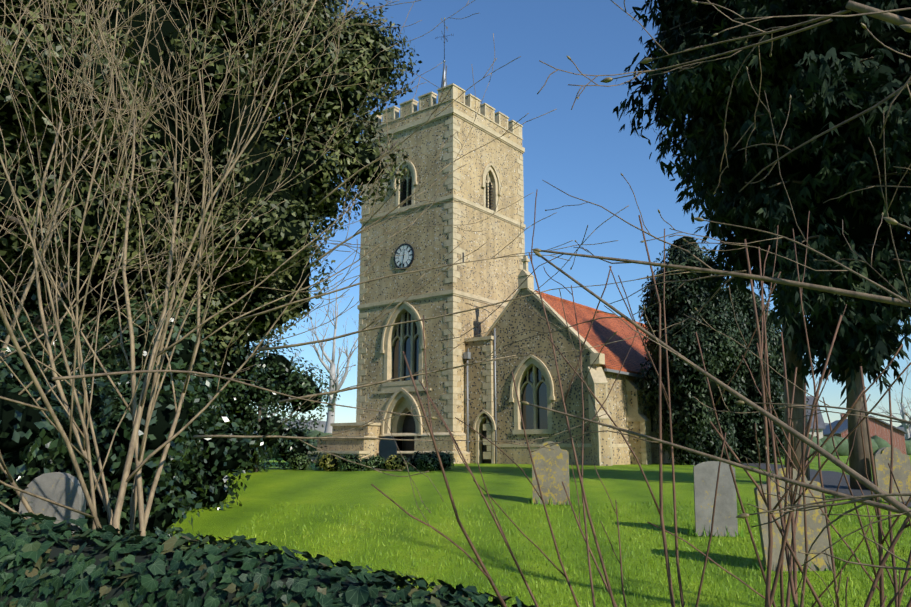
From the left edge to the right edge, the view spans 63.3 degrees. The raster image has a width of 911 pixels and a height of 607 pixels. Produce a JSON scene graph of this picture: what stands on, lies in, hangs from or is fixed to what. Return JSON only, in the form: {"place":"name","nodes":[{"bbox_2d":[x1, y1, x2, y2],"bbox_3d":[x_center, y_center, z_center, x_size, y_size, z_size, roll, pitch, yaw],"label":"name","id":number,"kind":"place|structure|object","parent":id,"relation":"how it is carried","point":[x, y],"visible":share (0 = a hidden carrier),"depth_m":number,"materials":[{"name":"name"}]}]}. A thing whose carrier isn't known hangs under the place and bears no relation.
{"place":"outdoors","nodes":[
{"label":"outdoors","id":0,"kind":"place"},
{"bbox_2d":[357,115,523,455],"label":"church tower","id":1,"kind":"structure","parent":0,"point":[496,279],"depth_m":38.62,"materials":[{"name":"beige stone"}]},
{"bbox_2d":[165,455,910,606],"bbox_3d":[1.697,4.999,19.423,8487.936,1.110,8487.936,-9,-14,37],"label":"ground","id":2,"kind":"structure","parent":0,"point":[508,485],"depth_m":11.90,"materials":[{"name":"green plant"}]},
{"bbox_2d":[19,472,85,533],"bbox_3d":[-4.037,2.449,7.329,0.890,1.520,0.410,1,-11,-3],"label":"gravestone","id":3,"kind":"object","parent":2,"relation":"on","point":[63,488],"visible":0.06,"depth_m":7.37,"materials":[{"name":"grey stone"}]},
{"bbox_2d":[0,251,293,540],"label":"holly shrub","id":4,"kind":"object","parent":2,"relation":"on","point":[32,445],"visible":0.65,"depth_m":9.90,"materials":[{"name":"green plant"}]},
{"bbox_2d":[0,0,421,375],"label":"oak tree","id":5,"kind":"object","parent":2,"relation":"on","point":[298,212],"depth_m":14.58,"materials":[{"name":"green plant"}]},
{"bbox_2d":[0,507,535,606],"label":"ground cover","id":6,"kind":"object","parent":2,"relation":"on","point":[16,551],"depth_m":3.45,"materials":[{"name":"green plant"}]},
{"bbox_2d":[196,328,339,471],"bbox_3d":[-6.288,2.362,23.553,7.880,6.876,4.995,-23,-26,63],"label":"evergreen bush","id":7,"kind":"object","parent":2,"relation":"on","point":[277,368],"visible":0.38,"depth_m":21.75,"materials":[{"name":"green plant"}]},
{"bbox_2d":[262,330,325,418],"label":"bare tree","id":8,"kind":"object","parent":2,"relation":"on","point":[293,358],"visible":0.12,"depth_m":83.25,"materials":[{"name":"wood"}]},
{"bbox_2d":[288,453,311,469],"bbox_3d":[-4.851,4.975,23.045,0.751,0.632,0.747,-9,-14,37],"label":"shrub","id":9,"kind":"object","parent":2,"relation":"on","point":[299,461],"visible":1,"depth_m":22.87,"materials":[{"name":"green plant"}]},
{"bbox_2d":[315,453,327,469],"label":"shrub","id":10,"kind":"object","parent":2,"relation":"on","point":[318,461],"visible":0.19,"depth_m":23.61,"materials":[{"name":"green plant"}]},
{"bbox_2d":[301,261,358,432],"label":"bare tree","id":11,"kind":"object","parent":2,"relation":"on","point":[330,418],"visible":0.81,"depth_m":61.01,"materials":[{"name":"white plant"}]},
{"bbox_2d":[319,453,340,470],"bbox_3d":[-3.749,4.843,22.393,0.762,0.651,0.819,-9,-14,37],"label":"shrub","id":12,"kind":"object","parent":2,"relation":"on","point":[329,462],"visible":0.77,"depth_m":22.22,"materials":[{"name":"green plant"}]},
{"bbox_2d":[337,453,363,470],"bbox_3d":[-3.160,4.830,22.279,0.734,0.632,0.967,-9,-14,37],"label":"shrub","id":13,"kind":"object","parent":2,"relation":"on","point":[349,466],"visible":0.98,"depth_m":22.09,"materials":[{"name":"green plant"}]},
{"bbox_2d":[359,457,373,470],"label":"shrub","id":14,"kind":"object","parent":2,"relation":"on","point":[367,462],"visible":0.75,"depth_m":22.35,"materials":[{"name":"green plant"}]},
{"bbox_2d":[0,0,745,542],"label":"bare shrub","id":15,"kind":"object","parent":2,"relation":"on","point":[136,412],"visible":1,"depth_m":6.35,"materials":[{"name":"brown plant"}]},
{"bbox_2d":[366,454,385,470],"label":"shrub","id":16,"kind":"object","parent":2,"relation":"on","point":[377,460],"visible":0.54,"depth_m":22.66,"materials":[{"name":"green plant"}]},
{"bbox_2d":[379,459,391,469],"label":"shrub","id":17,"kind":"object","parent":2,"relation":"on","point":[383,465],"visible":0.38,"depth_m":22.41,"materials":[{"name":"green plant"}]},
{"bbox_2d":[379,436,396,460],"bbox_3d":[-2.754,6.159,30.276,0.950,1.470,0.392,-3,-12,14],"label":"headstone","id":18,"kind":"object","parent":2,"relation":"on","point":[387,448],"visible":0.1,"depth_m":30.29,"materials":[{"name":"stone"}]},
{"bbox_2d":[384,454,410,470],"bbox_3d":[-1.754,4.859,22.413,0.691,0.614,0.893,-9,-14,37],"label":"shrub","id":19,"kind":"object","parent":2,"relation":"on","point":[395,462],"visible":0.94,"depth_m":22.23,"materials":[{"name":"green plant"}]},
{"bbox_2d":[408,451,429,469],"bbox_3d":[-1.103,5.054,23.631,0.824,0.699,0.912,-9,-14,37],"label":"shrub","id":20,"kind":"object","parent":2,"relation":"on","point":[414,458],"visible":0.38,"depth_m":23.51,"materials":[{"name":"green plant"}]},
{"bbox_2d":[377,454,469,463],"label":"church plinth","id":21,"kind":"structure","parent":2,"relation":"on","point":[458,459],"depth_m":34.72,"materials":[{"name":"beige stone"}]},
{"bbox_2d":[378,435,466,454],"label":"church plinth","id":22,"kind":"structure","parent":21,"relation":"on","point":[429,445],"depth_m":35.27,"materials":[{"name":"beige stone"}]},
{"bbox_2d":[414,452,443,470],"bbox_3d":[-0.803,4.834,22.435,0.792,0.671,1.072,-9,-14,37],"label":"shrub","id":23,"kind":"object","parent":2,"relation":"on","point":[427,461],"visible":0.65,"depth_m":22.20,"materials":[{"name":"green plant"}]},
{"bbox_2d":[432,450,455,469],"bbox_3d":[-0.472,4.936,23.147,0.862,0.743,1.110,-9,-14,37],"label":"shrub","id":24,"kind":"object","parent":2,"relation":"on","point":[447,464],"visible":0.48,"depth_m":23.04,"materials":[{"name":"green plant"}]},
{"bbox_2d":[465,339,494,463],"bbox_3d":[1.468,5.078,35.922,1.570,6.450,1.250,-9,-14,37],"label":"church bay","id":25,"kind":"object","parent":2,"relation":"on","point":[477,392],"visible":0.29,"depth_m":35.66,"materials":[{"name":"beige stone"}]},
{"bbox_2d":[52,0,910,606],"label":"bare tree branches","id":26,"kind":"object","parent":2,"relation":"on","point":[896,506],"visible":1,"depth_m":1.87,"materials":[{"name":"brown plant"}]},
{"bbox_2d":[305,18,735,465],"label":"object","id":27,"kind":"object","parent":2,"relation":"on","point":[537,388],"visible":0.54,"depth_m":36.96,"materials":[{"name":"beige stone"}]},
{"bbox_2d":[528,441,577,505],"bbox_3d":[1.905,3.469,14.627,1.004,1.472,0.379,-2,-11,8],"label":"headstone","id":28,"kind":"object","parent":2,"relation":"on","point":[551,468],"visible":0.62,"depth_m":14.61,"materials":[{"name":"stone"}]},
{"bbox_2d":[260,429,910,457],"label":"boundary hedge","id":29,"kind":"object","parent":2,"relation":"on","point":[876,441],"visible":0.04,"depth_m":81.57,"materials":[{"name":"green plant"}]},
{"bbox_2d":[281,419,910,436],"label":"distant treeline","id":30,"kind":"object","parent":2,"relation":"on","point":[322,429],"depth_m":212.27,"materials":[{"name":"green plant"}]},
{"bbox_2d":[371,190,910,606],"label":"bare shrub","id":31,"kind":"object","parent":2,"relation":"on","point":[792,561],"visible":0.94,"depth_m":2.98,"materials":[{"name":"brown plant"}]},
{"bbox_2d":[634,236,751,464],"bbox_3d":[10.961,2.235,34.014,5.115,11.026,5.118,-9,-14,37],"label":"conifer tree","id":32,"kind":"object","parent":2,"relation":"on","point":[692,417],"visible":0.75,"depth_m":32.68,"materials":[{"name":"green plant"}]},
{"bbox_2d":[688,461,743,537],"bbox_3d":[3.920,3.083,11.214,0.822,1.361,0.409,-3,-12,14],"label":"headstone","id":33,"kind":"object","parent":2,"relation":"on","point":[705,481],"visible":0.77,"depth_m":11.18,"materials":[{"name":"grey stone"}]},
{"bbox_2d":[613,0,886,480],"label":"cypress tree","id":34,"kind":"object","parent":2,"relation":"on","point":[667,8],"depth_m":17.64,"materials":[{"name":"green plant"}]},
{"bbox_2d":[717,284,784,462],"bbox_3d":[13.589,3.357,35.344,4.828,9.201,5.327,-9,-14,37],"label":"conifer tree","id":35,"kind":"object","parent":2,"relation":"on","point":[745,432],"visible":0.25,"depth_m":33.98,"materials":[{"name":"green plant"}]},
{"bbox_2d":[625,0,910,489],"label":"cypress tree","id":36,"kind":"object","parent":2,"relation":"on","point":[839,82],"depth_m":15.68,"materials":[{"name":"green plant"}]},
{"bbox_2d":[754,293,809,461],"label":"conifer tree","id":37,"kind":"object","parent":2,"relation":"on","point":[781,452],"visible":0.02,"depth_m":40.73,"materials":[{"name":"green plant"}]},
{"bbox_2d":[754,467,845,572],"bbox_3d":[4.100,2.725,8.887,1.035,1.477,0.425,-2,-11,9],"label":"headstone","id":38,"kind":"object","parent":2,"relation":"on","point":[816,521],"visible":0.4,"depth_m":8.84,"materials":[{"name":"stone"}]},
{"bbox_2d":[806,396,825,438],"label":"cream house","id":39,"kind":"structure","parent":2,"relation":"on","point":[821,425],"depth_m":81.82,"materials":[{"name":"stone"}]},
{"bbox_2d":[823,414,907,454],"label":"house brick bungalow","id":40,"kind":"object","parent":2,"relation":"on","point":[880,428],"visible":0.21,"depth_m":90.14,"materials":[{"name":"brick"}]},
{"bbox_2d":[873,447,901,455],"bbox_3d":[8.954,3.556,15.308,0.900,1.150,0.355,-3,-12,15],"label":"headstone","id":41,"kind":"object","parent":2,"relation":"on","point":[878,451],"visible":0.06,"depth_m":15.40,"materials":[{"name":"grey stone"}]},
{"bbox_2d":[870,350,910,439],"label":"bare tree","id":42,"kind":"object","parent":2,"relation":"on","point":[903,415],"visible":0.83,"depth_m":109.71,"materials":[{"name":"brown wood"}]},
{"bbox_2d":[872,447,910,502],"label":"headstone","id":43,"kind":"object","parent":2,"relation":"on","point":[901,468],"visible":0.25,"depth_m":13.82,"materials":[{"name":"stone"}]},
{"bbox_2d":[482,288,599,462],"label":"church gable","id":44,"kind":"structure","parent":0,"point":[514,319],"depth_m":34.15,"materials":[{"name":"beige stone"}]},
{"bbox_2d":[245,0,910,426],"label":"sky","id":45,"kind":"structure","parent":0,"point":[580,151],"materials":[{"name":"blue"}]},
{"bbox_2d":[600,365,662,443],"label":"church body","id":46,"kind":"structure","parent":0,"point":[617,402],"depth_m":33.40,"materials":[{"name":"beige stone"}]},
{"bbox_2d":[742,463,910,506],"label":"tarmac path","id":47,"kind":"structure","parent":0,"point":[831,479],"depth_m":17.34,"materials":[{"name":"grey asphalt"}]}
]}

